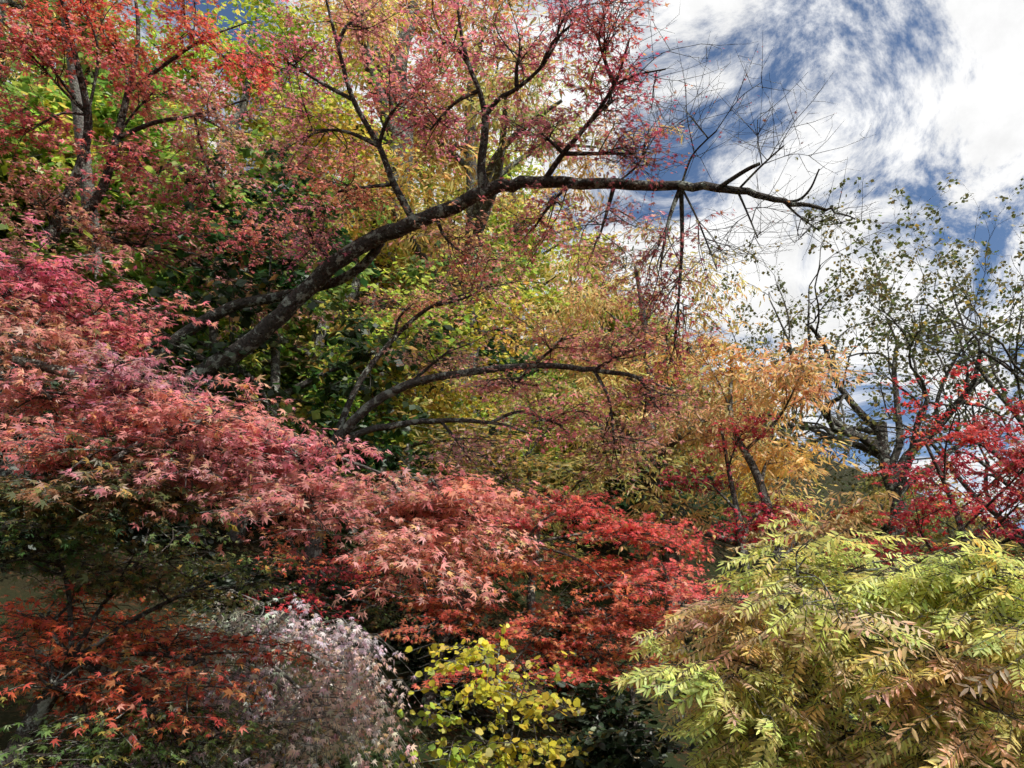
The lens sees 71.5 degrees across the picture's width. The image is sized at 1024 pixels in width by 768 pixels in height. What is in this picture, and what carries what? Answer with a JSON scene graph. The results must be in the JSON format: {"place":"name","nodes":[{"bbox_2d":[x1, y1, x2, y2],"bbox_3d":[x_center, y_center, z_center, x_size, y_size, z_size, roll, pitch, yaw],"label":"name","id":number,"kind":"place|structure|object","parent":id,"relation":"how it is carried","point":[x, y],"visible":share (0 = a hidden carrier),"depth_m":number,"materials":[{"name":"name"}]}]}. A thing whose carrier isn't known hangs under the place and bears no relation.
{"place":"outdoors","nodes":[
{"label":"outdoors","id":0,"kind":"place"},
{"bbox_2d":[0,291,1023,767],"bbox_3d":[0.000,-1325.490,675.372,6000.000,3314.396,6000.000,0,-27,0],"label":"ground","id":1,"kind":"structure","parent":0,"point":[12,715],"depth_m":8.68,"materials":[{"name":"brown soil"}]},
{"bbox_2d":[0,367,882,767],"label":"maple leaves","id":2,"kind":"object","parent":1,"relation":"on","point":[606,735],"visible":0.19,"depth_m":7.38,"materials":[{"name":"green plant"}]},
{"bbox_2d":[0,0,1023,767],"bbox_3d":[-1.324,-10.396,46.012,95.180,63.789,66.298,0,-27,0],"label":"tree","id":3,"kind":"object","parent":1,"relation":"on","point":[354,336],"depth_m":8.10,"materials":[{"name":"red plant"}]},
{"bbox_2d":[5,0,1023,528],"label":"sky","id":4,"kind":"structure","parent":0,"point":[939,84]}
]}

